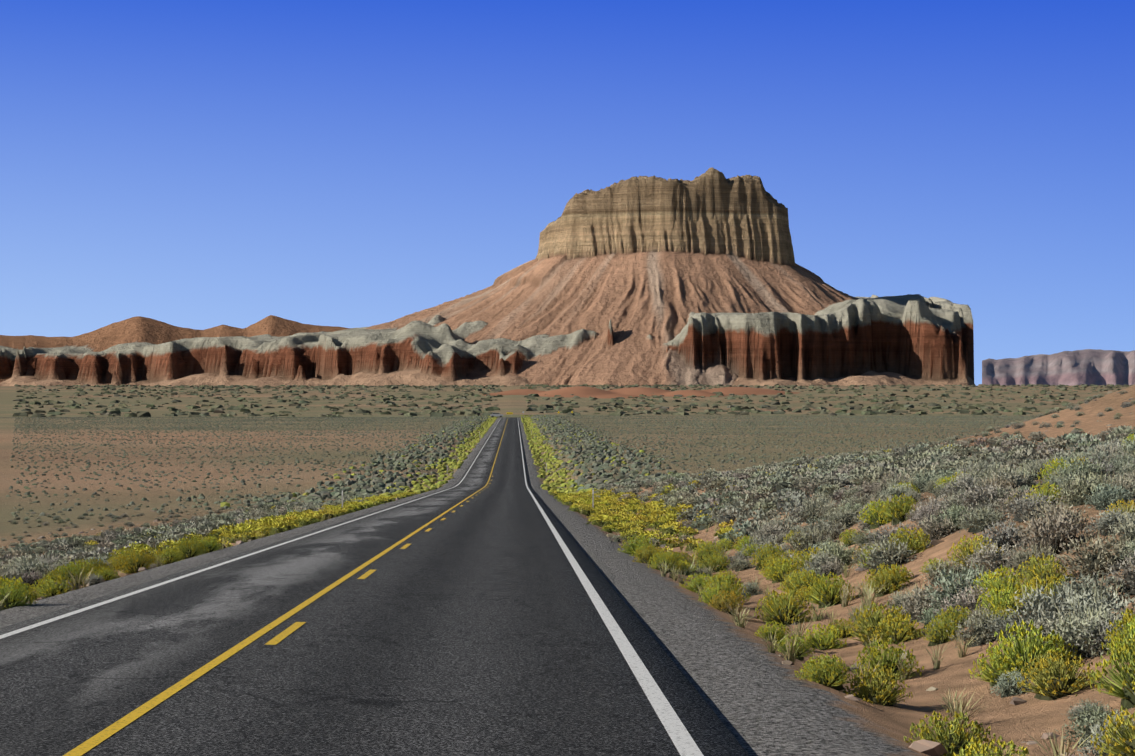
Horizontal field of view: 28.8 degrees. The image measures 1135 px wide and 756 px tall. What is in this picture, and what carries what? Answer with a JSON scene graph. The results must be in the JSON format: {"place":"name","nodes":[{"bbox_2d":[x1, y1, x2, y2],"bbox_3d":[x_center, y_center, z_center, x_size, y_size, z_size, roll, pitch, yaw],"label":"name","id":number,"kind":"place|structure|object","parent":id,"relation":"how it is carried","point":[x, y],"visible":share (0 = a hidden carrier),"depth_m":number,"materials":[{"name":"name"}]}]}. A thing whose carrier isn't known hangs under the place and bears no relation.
{"place":"outdoors","nodes":[
{"label":"outdoors","id":0,"kind":"place"},
{"bbox_2d":[134,417,522,417],"bbox_3d":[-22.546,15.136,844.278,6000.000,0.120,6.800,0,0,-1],"label":"cross road","id":1,"kind":"structure","parent":0,"point":[319,417],"depth_m":841.88,"materials":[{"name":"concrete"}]},
{"bbox_2d":[490,413,502,416],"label":"vehicle","id":2,"kind":"object","parent":1,"relation":"on","point":[496,414],"visible":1,"depth_m":844.23,"materials":[{"name":"white metal"}]},
{"bbox_2d":[0,417,749,755],"bbox_3d":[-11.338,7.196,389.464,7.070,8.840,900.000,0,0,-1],"label":"road","id":3,"kind":"structure","parent":0,"point":[476,625],"depth_m":20.00,"materials":[{"name":"grey asphalt"}]},
{"bbox_2d":[63,419,507,755],"bbox_3d":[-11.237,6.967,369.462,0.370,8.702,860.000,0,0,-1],"label":"lines","id":4,"kind":"object","parent":3,"relation":"on","point":[102,735],"visible":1,"depth_m":19.70,"materials":[{"name":"yellow paint"}]},
{"bbox_2d":[0,420,703,755],"bbox_3d":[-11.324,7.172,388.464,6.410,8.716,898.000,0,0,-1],"label":"edge lines","id":5,"kind":"structure","parent":3,"relation":"on","point":[680,735],"depth_m":22.41,"materials":[{"name":"white paint"}]},
{"bbox_2d":[0,167,974,385],"bbox_3d":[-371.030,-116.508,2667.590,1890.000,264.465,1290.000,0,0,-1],"label":"butte","id":6,"kind":"object","parent":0,"point":[704,279],"visible":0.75,"depth_m":2360.32,"materials":[{"name":"brown stone"}]},
{"bbox_2d":[0,385,1134,755],"bbox_3d":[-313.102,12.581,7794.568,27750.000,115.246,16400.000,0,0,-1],"label":"ground","id":7,"kind":"structure","parent":0,"point":[756,695],"depth_m":138.95,"materials":[{"name":"brown soil"}]},
{"bbox_2d":[0,384,1134,755],"bbox_3d":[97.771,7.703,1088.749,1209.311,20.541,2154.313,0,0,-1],"label":"desert shrubs","id":8,"kind":"object","parent":7,"relation":"on","point":[1056,632],"visible":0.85,"depth_m":45.29,"materials":[{"name":"green plant"}]},
{"bbox_2d":[592,489,593,507],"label":"delineator post","id":9,"kind":"object","parent":7,"relation":"on","point":[593,498],"visible":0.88,"depth_m":100.67,"materials":[{"name":"beige plastic"}]},
{"bbox_2d":[479,386,800,398],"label":"dirt mounds","id":10,"kind":"object","parent":7,"relation":"on","point":[587,392],"visible":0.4,"depth_m":1546.84,"materials":[{"name":"brown soil"}]},
{"bbox_2d":[0,0,1134,385],"label":"sky","id":11,"kind":"structure","parent":0,"point":[192,164],"materials":[{"name":"blue"}]},
{"bbox_2d":[982,349,1134,385],"bbox_3d":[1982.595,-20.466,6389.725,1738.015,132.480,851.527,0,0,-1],"label":"mesa","id":12,"kind":"structure","parent":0,"point":[1090,366],"depth_m":6188.56,"materials":[{"name":"stone"}]}
]}

